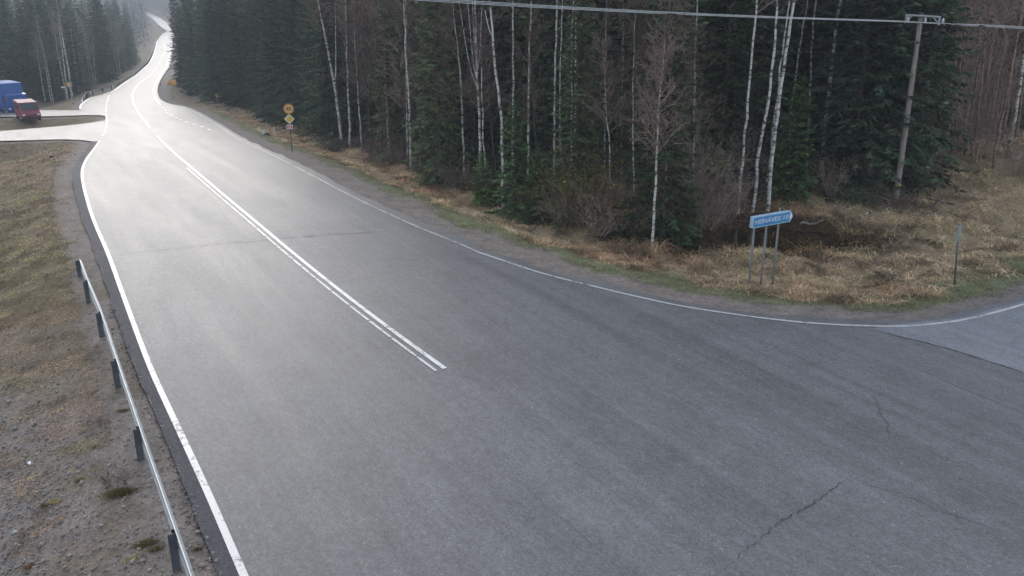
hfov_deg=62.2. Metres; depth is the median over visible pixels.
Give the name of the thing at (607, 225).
bare shrub
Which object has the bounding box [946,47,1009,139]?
birch sapling
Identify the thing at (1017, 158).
bare shrub
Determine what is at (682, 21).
spruce tree
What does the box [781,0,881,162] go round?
spruce tree
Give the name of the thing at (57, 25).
birch tree
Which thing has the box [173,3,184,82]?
spruce tree
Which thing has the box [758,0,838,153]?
spruce tree
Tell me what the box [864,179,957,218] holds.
brush heap
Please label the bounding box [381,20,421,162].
birch tree
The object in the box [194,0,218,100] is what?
spruce tree
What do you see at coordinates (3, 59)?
spruce tree
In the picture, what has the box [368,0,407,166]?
spruce tree
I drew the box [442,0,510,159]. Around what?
spruce tree
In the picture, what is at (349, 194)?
edge line marking
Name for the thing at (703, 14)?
power line
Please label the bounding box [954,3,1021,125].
birch sapling
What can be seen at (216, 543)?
road shoulder
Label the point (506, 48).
spruce tree
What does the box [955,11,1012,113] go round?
birch sapling
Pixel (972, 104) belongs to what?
birch tree
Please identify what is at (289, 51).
spruce tree
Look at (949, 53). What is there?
spruce tree
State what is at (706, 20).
spruce tree
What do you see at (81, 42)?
birch tree
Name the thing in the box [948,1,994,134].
birch tree
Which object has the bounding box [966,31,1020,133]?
birch sapling
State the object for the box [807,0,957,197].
spruce tree
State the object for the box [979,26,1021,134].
birch sapling
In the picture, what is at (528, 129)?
birch tree
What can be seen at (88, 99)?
edge line marking
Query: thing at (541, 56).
spruce tree
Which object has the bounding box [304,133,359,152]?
brush heap
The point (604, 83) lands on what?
birch tree
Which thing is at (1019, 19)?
birch tree
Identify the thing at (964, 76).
birch sapling
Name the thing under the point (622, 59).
birch tree
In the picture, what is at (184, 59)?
spruce tree
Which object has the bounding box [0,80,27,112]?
box truck
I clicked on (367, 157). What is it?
brush heap
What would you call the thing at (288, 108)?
traffic sign
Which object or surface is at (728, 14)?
power line
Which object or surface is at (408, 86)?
birch tree
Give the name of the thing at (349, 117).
birch tree
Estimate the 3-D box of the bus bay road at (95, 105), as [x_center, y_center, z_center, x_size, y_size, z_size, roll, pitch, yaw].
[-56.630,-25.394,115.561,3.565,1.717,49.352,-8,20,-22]
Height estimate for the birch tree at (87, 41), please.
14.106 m
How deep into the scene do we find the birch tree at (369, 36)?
57.90 m
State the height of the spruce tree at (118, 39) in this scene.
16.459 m
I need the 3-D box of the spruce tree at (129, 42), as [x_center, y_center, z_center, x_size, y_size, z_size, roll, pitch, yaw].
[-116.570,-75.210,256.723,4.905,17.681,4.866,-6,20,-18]
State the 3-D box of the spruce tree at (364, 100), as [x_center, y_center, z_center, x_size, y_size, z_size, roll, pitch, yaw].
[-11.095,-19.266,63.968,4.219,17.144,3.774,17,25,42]
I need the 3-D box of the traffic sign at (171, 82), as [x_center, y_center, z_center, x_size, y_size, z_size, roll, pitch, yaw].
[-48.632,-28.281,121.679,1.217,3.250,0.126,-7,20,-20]
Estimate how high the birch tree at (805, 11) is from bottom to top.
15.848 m
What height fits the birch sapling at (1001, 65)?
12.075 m
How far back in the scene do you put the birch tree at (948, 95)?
39.70 m
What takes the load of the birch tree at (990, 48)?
on the ground at (416, 208)
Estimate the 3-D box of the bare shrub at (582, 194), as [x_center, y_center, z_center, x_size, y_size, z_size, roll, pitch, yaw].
[2.460,-4.375,35.299,5.812,4.496,5.631,14,23,35]
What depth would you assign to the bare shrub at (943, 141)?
40.41 m
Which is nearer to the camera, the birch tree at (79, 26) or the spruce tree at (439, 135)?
the spruce tree at (439, 135)
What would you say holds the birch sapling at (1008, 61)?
on the ground at (416, 208)
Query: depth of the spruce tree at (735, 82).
39.49 m
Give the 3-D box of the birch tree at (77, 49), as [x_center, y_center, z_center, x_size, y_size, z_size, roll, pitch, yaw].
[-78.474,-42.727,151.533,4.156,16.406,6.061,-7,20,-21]
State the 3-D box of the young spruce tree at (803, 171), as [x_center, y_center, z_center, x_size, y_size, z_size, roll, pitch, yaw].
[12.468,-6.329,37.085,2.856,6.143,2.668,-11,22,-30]
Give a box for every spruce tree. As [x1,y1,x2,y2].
[0,0,35,95]
[0,29,9,78]
[0,41,15,79]
[0,49,6,79]
[1,10,19,80]
[11,0,45,99]
[23,0,52,94]
[29,0,40,89]
[32,0,69,101]
[32,2,65,95]
[44,0,87,98]
[51,1,80,86]
[62,1,90,86]
[64,0,98,91]
[77,0,98,80]
[84,0,118,83]
[91,0,124,79]
[98,0,120,76]
[104,1,124,72]
[106,0,126,72]
[110,0,136,69]
[110,2,128,70]
[111,10,128,70]
[121,4,139,64]
[121,11,137,65]
[124,2,141,63]
[167,0,186,87]
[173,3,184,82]
[177,0,198,93]
[177,0,201,95]
[180,13,192,90]
[190,0,216,95]
[190,0,227,102]
[194,0,213,96]
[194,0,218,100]
[201,0,231,104]
[212,0,249,107]
[221,0,255,109]
[223,0,257,94]
[238,1,260,107]
[241,0,252,76]
[242,0,269,119]
[246,0,267,111]
[252,0,284,119]
[253,0,289,122]
[254,0,296,126]
[270,0,308,130]
[287,0,311,119]
[290,1,345,127]
[292,0,344,137]
[296,0,358,142]
[300,0,375,145]
[302,2,342,126]
[327,0,374,132]
[339,0,377,138]
[362,0,409,143]
[363,0,403,139]
[367,0,429,150]
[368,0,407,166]
[392,0,434,153]
[395,0,420,141]
[403,0,474,190]
[407,0,487,171]
[411,4,460,151]
[416,0,531,179]
[418,1,459,131]
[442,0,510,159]
[457,1,503,132]
[466,0,543,166]
[467,151,495,207]
[483,97,537,224]
[494,0,542,153]
[496,0,570,170]
[515,0,563,118]
[517,147,557,225]
[520,0,571,145]
[520,0,617,180]
[535,0,609,229]
[549,0,615,162]
[556,0,624,155]
[581,0,653,163]
[592,0,711,210]
[597,0,639,149]
[600,0,661,171]
[610,3,704,247]
[611,0,714,185]
[669,0,724,171]
[676,181,704,239]
[686,0,769,192]
[688,0,768,168]
[692,0,746,150]
[701,0,752,138]
[703,145,736,223]
[709,0,806,185]
[728,0,806,155]
[751,0,813,161]
[751,4,819,136]
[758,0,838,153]
[759,71,819,206]
[765,0,831,154]
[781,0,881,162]
[781,7,832,143]
[788,0,923,206]
[793,0,858,135]
[800,1,905,151]
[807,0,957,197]
[818,1,936,172]
[847,3,962,157]
[858,0,984,197]
[893,0,965,134]
[928,9,963,121]
[942,3,978,134]
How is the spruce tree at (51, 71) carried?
on the ground at (416, 208)
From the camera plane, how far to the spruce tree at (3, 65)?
143.56 m
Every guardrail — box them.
[75,259,194,575]
[81,44,155,102]
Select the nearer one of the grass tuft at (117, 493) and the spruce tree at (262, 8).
the grass tuft at (117, 493)
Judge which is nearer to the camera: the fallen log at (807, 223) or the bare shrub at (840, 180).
the fallen log at (807, 223)
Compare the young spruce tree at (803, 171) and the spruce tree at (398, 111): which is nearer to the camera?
the young spruce tree at (803, 171)
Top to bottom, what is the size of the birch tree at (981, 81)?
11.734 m
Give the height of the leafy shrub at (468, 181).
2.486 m
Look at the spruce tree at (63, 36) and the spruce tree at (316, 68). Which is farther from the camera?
the spruce tree at (63, 36)
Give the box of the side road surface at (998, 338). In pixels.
[869,301,1023,371]
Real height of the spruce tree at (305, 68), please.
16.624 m
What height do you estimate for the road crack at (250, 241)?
0.008 m
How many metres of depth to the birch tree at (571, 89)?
37.97 m
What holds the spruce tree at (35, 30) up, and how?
on the ground at (416, 208)
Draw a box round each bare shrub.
[356,122,381,158]
[375,130,408,165]
[397,153,434,179]
[425,146,472,188]
[523,127,645,236]
[532,185,592,227]
[560,188,635,239]
[563,164,657,232]
[584,135,661,230]
[603,167,691,243]
[614,87,763,247]
[621,121,750,242]
[623,111,774,230]
[659,151,769,231]
[696,149,775,225]
[797,146,864,195]
[876,136,950,191]
[912,121,969,176]
[926,94,1008,160]
[951,88,1023,158]
[957,69,1023,155]
[986,120,1023,180]
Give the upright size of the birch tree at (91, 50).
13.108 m
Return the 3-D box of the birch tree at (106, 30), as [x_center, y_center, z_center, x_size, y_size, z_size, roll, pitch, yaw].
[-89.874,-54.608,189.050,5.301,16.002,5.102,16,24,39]
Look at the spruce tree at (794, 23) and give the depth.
44.55 m
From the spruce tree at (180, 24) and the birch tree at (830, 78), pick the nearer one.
the birch tree at (830, 78)
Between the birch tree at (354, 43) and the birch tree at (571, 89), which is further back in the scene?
the birch tree at (354, 43)
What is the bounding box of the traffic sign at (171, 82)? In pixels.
[168,79,176,96]
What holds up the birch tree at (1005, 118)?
on the ground at (416, 208)
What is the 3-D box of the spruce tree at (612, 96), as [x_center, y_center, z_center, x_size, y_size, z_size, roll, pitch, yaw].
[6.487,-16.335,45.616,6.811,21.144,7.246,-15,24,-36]
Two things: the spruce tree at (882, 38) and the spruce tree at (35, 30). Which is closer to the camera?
the spruce tree at (882, 38)
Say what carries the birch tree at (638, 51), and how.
on the ground at (416, 208)
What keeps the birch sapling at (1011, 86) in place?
on the ground at (416, 208)
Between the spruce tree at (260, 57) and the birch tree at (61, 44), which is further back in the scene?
the birch tree at (61, 44)
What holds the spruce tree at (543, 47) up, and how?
on the ground at (416, 208)
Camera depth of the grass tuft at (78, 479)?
16.20 m
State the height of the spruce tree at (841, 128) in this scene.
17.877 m
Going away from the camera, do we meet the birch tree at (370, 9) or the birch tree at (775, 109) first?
the birch tree at (775, 109)
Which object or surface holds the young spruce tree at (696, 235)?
on the ground at (416, 208)
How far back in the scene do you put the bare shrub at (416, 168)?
47.17 m
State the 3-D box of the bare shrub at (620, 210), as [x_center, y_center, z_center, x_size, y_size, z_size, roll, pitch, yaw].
[4.851,-4.356,35.189,4.556,4.870,3.407,14,23,35]
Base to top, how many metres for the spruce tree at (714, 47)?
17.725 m
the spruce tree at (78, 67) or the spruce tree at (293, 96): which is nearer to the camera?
the spruce tree at (293, 96)
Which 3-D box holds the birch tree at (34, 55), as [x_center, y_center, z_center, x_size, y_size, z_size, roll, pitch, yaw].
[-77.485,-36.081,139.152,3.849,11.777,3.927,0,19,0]
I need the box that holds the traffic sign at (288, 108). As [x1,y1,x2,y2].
[283,103,294,152]
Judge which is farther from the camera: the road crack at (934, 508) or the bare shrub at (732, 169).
the bare shrub at (732, 169)
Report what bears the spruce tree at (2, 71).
on the ground at (416, 208)
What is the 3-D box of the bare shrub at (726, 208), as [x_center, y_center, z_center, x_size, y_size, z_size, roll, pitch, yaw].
[8.408,-4.125,35.035,4.523,3.727,5.056,7,20,20]
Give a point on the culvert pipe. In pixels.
(263, 132)
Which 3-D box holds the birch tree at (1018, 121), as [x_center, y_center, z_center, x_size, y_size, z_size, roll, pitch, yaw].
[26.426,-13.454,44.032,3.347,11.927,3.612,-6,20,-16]
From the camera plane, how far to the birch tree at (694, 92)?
37.79 m
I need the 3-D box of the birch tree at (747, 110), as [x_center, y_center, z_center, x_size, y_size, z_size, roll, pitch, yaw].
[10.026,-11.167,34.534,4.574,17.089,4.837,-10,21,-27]
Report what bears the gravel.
on the ground at (416, 208)
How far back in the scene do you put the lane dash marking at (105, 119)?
88.49 m
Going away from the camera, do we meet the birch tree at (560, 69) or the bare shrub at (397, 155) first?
the birch tree at (560, 69)
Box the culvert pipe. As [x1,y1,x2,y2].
[260,127,275,136]
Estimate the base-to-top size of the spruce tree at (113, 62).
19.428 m
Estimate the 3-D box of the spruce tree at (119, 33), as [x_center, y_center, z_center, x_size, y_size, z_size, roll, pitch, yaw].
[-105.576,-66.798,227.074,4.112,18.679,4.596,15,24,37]
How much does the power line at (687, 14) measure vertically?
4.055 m
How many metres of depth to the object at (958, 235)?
26.74 m
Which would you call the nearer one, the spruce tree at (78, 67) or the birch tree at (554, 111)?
the birch tree at (554, 111)
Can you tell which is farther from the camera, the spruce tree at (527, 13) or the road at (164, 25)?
the road at (164, 25)
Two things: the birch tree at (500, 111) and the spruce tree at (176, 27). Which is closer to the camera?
the birch tree at (500, 111)
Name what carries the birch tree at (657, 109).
on the ground at (416, 208)
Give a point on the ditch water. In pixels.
(726, 237)
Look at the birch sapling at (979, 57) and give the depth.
56.35 m
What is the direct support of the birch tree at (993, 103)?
on the ground at (416, 208)
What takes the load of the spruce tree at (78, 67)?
on the ground at (416, 208)
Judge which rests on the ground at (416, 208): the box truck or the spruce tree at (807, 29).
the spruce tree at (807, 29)
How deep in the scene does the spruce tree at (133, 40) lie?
271.30 m
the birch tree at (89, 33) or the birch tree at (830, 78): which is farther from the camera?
the birch tree at (89, 33)
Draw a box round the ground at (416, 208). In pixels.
[0,0,1023,575]
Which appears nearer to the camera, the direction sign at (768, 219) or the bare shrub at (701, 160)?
the direction sign at (768, 219)
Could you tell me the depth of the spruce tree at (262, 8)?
92.10 m
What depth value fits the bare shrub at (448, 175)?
44.00 m
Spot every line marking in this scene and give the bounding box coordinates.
[79,91,112,108]
[81,141,248,575]
[114,44,156,90]
[132,37,166,127]
[153,49,170,103]
[157,136,446,368]
[165,103,478,252]
[186,167,435,370]
[479,252,1023,326]
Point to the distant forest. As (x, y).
(4, 44)
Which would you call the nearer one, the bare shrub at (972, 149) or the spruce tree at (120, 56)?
the bare shrub at (972, 149)
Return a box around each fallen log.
[800,214,823,224]
[832,197,853,207]
[864,202,889,215]
[911,192,954,204]
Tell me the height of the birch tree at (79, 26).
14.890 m
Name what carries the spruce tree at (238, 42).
on the ground at (416, 208)
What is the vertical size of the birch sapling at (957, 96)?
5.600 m
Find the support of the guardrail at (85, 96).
on the ground at (416, 208)
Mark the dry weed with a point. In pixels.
(108, 481)
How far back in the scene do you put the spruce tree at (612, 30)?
47.39 m
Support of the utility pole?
on the ground at (416, 208)
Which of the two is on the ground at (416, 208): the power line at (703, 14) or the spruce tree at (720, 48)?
the spruce tree at (720, 48)
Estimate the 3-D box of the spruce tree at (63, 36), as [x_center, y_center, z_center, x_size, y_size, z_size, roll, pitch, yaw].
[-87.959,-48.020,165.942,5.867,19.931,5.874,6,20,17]
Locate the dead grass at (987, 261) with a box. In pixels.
[188,104,1023,309]
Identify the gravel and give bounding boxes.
[0,309,221,575]
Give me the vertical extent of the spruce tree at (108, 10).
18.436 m
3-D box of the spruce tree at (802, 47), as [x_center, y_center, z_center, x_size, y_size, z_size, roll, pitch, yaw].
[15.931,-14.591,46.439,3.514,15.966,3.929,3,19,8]
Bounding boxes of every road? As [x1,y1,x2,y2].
[0,110,96,116]
[0,120,104,140]
[75,42,1023,575]
[79,92,110,115]
[144,12,174,41]
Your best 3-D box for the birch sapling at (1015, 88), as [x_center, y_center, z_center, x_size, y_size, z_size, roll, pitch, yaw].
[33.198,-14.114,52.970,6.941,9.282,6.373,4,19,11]
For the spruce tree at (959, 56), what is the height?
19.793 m
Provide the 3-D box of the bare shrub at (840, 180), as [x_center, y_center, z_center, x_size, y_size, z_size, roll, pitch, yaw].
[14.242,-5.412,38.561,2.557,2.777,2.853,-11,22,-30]
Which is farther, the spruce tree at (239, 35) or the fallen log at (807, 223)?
the spruce tree at (239, 35)
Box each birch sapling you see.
[926,11,1005,141]
[927,15,1003,136]
[927,58,981,137]
[944,18,1008,136]
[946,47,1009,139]
[948,0,1020,140]
[951,5,1023,127]
[953,0,1023,141]
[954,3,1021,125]
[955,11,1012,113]
[956,30,1001,129]
[957,0,1021,122]
[961,20,1023,138]
[963,5,1023,114]
[964,1,1020,130]
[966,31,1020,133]
[968,3,1022,126]
[971,15,1022,106]
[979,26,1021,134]
[988,37,1023,125]
[989,10,1023,133]
[990,12,1021,111]
[1000,21,1023,135]
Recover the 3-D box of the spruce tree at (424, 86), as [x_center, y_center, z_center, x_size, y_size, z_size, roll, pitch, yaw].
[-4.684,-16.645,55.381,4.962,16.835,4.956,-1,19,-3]
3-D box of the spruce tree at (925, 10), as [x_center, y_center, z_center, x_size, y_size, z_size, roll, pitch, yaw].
[20.814,-14.366,43.075,5.627,17.469,5.987,-1,19,-3]
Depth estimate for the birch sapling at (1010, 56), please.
58.51 m
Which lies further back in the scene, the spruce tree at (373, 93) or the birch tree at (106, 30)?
the birch tree at (106, 30)
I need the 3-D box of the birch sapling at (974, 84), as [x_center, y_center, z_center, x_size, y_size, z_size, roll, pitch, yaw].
[24.591,-11.416,47.112,4.673,7.955,6.339,-18,26,-42]
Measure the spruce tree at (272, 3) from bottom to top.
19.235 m
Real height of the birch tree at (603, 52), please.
8.212 m
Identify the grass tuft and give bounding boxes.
[15,562,35,572]
[45,496,64,504]
[73,477,84,481]
[93,485,142,503]
[116,408,129,412]
[125,536,163,549]
[144,544,165,552]
[191,547,204,551]
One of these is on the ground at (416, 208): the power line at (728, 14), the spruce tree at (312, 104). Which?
the spruce tree at (312, 104)
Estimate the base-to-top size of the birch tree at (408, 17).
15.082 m
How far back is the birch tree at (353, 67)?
61.22 m
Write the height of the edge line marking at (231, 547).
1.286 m
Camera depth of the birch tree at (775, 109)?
38.81 m
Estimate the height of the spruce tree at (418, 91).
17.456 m
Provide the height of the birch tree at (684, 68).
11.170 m
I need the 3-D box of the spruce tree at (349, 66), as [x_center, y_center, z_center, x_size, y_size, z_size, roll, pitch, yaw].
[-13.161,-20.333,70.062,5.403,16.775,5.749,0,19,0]
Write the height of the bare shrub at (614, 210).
3.380 m
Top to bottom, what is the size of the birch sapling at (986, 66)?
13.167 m
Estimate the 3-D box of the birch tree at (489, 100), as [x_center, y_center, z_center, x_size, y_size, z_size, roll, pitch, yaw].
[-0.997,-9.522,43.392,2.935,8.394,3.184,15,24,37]
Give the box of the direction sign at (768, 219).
[748,208,792,284]
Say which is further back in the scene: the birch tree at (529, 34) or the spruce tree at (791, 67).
the spruce tree at (791, 67)
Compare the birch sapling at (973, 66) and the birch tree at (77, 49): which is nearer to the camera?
the birch sapling at (973, 66)
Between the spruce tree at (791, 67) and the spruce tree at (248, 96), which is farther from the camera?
the spruce tree at (248, 96)
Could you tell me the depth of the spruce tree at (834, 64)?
47.29 m
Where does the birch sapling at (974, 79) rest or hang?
on the ground at (416, 208)
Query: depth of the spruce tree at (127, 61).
232.95 m
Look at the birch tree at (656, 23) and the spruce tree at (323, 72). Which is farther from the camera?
the spruce tree at (323, 72)
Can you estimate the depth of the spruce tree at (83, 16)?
186.77 m
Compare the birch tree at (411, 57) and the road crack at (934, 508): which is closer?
the road crack at (934, 508)
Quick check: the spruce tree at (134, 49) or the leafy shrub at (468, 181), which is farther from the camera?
the spruce tree at (134, 49)
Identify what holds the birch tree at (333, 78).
on the ground at (416, 208)
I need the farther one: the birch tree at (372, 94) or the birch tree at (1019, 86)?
the birch tree at (372, 94)
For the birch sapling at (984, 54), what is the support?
on the ground at (416, 208)
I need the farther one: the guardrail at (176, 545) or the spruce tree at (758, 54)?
the spruce tree at (758, 54)
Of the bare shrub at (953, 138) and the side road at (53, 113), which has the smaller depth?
the bare shrub at (953, 138)
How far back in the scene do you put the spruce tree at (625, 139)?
36.28 m
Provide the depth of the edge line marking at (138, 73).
196.50 m
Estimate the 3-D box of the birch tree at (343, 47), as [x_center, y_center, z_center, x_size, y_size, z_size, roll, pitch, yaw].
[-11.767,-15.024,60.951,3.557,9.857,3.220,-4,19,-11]
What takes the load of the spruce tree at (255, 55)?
on the ground at (416, 208)
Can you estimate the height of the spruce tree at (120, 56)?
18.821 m
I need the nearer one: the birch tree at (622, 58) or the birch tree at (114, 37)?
the birch tree at (622, 58)
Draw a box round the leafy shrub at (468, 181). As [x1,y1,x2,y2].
[451,152,499,198]
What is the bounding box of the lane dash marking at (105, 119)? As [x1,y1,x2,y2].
[101,95,109,135]
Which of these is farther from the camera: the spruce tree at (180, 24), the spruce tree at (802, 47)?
the spruce tree at (180, 24)
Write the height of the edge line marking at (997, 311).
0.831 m
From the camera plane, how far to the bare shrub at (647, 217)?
34.20 m
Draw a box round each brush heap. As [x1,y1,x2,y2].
[278,126,307,134]
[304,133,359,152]
[340,144,395,165]
[815,160,886,206]
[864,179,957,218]
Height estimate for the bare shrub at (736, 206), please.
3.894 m
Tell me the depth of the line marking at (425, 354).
27.05 m
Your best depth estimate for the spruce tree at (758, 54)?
48.19 m
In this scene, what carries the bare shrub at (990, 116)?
on the ground at (416, 208)
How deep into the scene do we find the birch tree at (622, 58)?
38.05 m
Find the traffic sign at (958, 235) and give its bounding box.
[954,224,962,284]
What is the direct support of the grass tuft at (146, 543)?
on the ground at (416, 208)
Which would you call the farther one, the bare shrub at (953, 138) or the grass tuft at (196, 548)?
the bare shrub at (953, 138)
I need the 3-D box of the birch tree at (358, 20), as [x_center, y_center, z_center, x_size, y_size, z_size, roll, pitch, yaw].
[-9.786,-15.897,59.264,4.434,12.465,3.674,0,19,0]
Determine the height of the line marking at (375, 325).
0.317 m
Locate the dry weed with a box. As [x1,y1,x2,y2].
[98,465,130,489]
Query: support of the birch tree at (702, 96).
on the ground at (416, 208)
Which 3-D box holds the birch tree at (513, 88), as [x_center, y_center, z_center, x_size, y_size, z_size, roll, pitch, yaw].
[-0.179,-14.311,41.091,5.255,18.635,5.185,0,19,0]
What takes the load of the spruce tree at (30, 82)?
on the ground at (416, 208)
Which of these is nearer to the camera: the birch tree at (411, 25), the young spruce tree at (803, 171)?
the young spruce tree at (803, 171)
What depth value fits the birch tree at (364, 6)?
57.56 m
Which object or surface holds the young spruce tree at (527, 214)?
on the ground at (416, 208)
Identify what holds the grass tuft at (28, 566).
on the ground at (416, 208)
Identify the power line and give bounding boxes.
[417,0,1023,28]
[438,0,1022,27]
[460,0,1021,26]
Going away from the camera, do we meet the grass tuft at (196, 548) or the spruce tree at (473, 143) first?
the grass tuft at (196, 548)
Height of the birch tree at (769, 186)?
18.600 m
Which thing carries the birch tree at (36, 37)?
on the ground at (416, 208)
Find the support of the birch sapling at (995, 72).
on the ground at (416, 208)
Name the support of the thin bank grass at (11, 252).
on the ground at (416, 208)
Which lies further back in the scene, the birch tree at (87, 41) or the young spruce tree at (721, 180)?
the birch tree at (87, 41)
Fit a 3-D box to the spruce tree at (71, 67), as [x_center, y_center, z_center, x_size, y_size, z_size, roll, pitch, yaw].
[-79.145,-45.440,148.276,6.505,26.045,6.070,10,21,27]
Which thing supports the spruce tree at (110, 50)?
on the ground at (416, 208)
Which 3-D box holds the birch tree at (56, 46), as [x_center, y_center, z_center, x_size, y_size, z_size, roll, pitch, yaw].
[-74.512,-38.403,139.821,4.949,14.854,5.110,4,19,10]
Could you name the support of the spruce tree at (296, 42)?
on the ground at (416, 208)
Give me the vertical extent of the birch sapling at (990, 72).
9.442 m
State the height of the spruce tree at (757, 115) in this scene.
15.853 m
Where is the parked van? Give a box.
[13,99,40,121]
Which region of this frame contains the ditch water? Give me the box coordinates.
[592,226,881,262]
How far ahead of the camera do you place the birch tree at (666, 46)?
31.96 m
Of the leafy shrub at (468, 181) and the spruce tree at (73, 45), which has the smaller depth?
the leafy shrub at (468, 181)
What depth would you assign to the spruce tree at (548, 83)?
42.06 m
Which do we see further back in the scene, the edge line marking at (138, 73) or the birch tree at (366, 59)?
the edge line marking at (138, 73)
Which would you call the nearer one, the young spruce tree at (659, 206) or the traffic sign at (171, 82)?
the young spruce tree at (659, 206)
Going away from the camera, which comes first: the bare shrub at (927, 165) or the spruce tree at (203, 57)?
the bare shrub at (927, 165)
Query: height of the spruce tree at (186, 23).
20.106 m
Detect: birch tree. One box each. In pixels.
[28,32,48,102]
[30,14,55,101]
[32,14,58,102]
[43,0,73,104]
[45,9,69,91]
[48,3,69,99]
[63,1,79,93]
[74,14,84,41]
[74,17,92,69]
[78,18,92,80]
[79,19,96,84]
[81,8,98,80]
[84,23,99,84]
[101,7,118,56]
[108,19,118,74]
[111,20,124,74]
[287,0,349,139]
[310,0,366,146]
[325,8,368,142]
[328,0,373,143]
[336,0,377,146]
[337,8,377,139]
[338,2,380,148]
[348,0,379,143]
[350,0,384,140]
[355,0,420,158]
[361,0,394,144]
[364,30,404,152]
[370,0,430,169]
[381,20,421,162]
[387,1,427,157]
[392,1,432,156]
[416,0,476,174]
[429,0,486,174]
[454,3,503,195]
[459,0,482,175]
[466,18,519,175]
[483,0,521,206]
[487,0,566,205]
[511,0,514,172]
[527,0,531,180]
[553,0,557,185]
[554,0,579,175]
[558,0,571,183]
[560,0,626,188]
[569,0,614,130]
[573,29,633,207]
[595,0,646,187]
[603,0,611,166]
[607,0,661,217]
[611,0,644,174]
[613,0,698,202]
[618,26,691,248]
[625,18,696,175]
[639,0,717,242]
[644,0,707,118]
[676,7,725,177]
[693,0,697,193]
[736,0,776,213]
[751,0,789,211]
[765,0,792,187]
[766,0,795,211]
[787,0,834,168]
[806,0,816,168]
[818,0,841,180]
[929,0,995,127]
[932,0,992,168]
[938,0,1006,171]
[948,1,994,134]
[951,0,980,151]
[962,0,1023,154]
[963,1,992,154]
[971,0,1021,145]
[979,0,1000,138]
[984,0,1023,168]
[994,1,1023,137]
[995,0,1023,139]
[1008,49,1023,144]
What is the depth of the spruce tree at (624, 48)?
43.10 m
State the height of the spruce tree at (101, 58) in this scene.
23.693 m
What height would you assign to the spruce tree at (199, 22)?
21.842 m
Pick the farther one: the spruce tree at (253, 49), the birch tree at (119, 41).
the birch tree at (119, 41)
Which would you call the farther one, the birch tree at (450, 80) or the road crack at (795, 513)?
the birch tree at (450, 80)
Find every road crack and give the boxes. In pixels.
[125,231,382,253]
[738,480,844,557]
[851,480,1020,539]
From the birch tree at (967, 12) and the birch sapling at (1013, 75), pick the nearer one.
the birch tree at (967, 12)
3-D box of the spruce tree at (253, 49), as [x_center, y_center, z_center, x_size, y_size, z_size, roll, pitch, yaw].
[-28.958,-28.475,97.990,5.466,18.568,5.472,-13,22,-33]
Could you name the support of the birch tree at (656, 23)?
on the ground at (416, 208)
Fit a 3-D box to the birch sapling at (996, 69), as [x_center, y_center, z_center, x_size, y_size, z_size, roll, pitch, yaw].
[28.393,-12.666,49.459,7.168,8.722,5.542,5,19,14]
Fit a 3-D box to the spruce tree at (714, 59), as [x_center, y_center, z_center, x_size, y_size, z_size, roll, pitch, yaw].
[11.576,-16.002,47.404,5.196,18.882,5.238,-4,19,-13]
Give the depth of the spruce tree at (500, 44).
53.20 m
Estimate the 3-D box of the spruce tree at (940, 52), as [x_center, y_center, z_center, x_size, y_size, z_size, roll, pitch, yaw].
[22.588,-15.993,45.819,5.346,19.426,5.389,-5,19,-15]
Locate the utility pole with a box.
[893,12,944,202]
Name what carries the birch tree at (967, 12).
on the ground at (416, 208)
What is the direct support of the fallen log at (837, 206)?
on the ground at (416, 208)
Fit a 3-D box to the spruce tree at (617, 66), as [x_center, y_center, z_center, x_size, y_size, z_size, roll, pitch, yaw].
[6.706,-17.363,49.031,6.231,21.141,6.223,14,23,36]
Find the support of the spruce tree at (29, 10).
on the ground at (416, 208)
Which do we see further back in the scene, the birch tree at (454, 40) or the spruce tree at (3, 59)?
the spruce tree at (3, 59)
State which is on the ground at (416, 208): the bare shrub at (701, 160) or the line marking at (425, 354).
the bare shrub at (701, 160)
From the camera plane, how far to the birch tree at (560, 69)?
39.08 m
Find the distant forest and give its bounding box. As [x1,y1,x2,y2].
[0,0,1023,140]
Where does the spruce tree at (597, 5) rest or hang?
on the ground at (416, 208)
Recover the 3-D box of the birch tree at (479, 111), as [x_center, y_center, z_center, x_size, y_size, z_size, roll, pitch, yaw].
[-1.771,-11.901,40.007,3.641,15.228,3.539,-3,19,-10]
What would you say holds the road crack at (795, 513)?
on the road at (327, 432)
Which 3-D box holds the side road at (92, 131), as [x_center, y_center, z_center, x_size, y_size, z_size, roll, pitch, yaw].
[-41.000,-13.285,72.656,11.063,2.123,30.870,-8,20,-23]
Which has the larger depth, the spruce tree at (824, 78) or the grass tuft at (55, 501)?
the spruce tree at (824, 78)
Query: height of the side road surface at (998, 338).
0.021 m
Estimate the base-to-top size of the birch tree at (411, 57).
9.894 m
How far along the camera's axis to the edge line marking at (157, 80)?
157.72 m
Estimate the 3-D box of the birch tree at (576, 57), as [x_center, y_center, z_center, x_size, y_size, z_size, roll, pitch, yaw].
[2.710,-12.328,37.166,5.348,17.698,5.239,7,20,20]
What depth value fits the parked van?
91.06 m
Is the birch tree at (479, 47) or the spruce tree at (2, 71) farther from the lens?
the spruce tree at (2, 71)
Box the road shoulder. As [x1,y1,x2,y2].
[72,141,238,575]
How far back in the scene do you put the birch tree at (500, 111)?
38.38 m
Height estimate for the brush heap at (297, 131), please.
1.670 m
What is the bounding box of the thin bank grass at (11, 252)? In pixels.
[0,140,159,563]
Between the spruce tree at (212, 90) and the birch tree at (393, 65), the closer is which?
the birch tree at (393, 65)
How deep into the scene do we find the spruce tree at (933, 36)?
37.85 m
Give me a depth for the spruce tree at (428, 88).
47.17 m
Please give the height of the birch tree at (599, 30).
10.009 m
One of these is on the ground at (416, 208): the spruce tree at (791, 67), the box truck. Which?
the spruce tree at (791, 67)

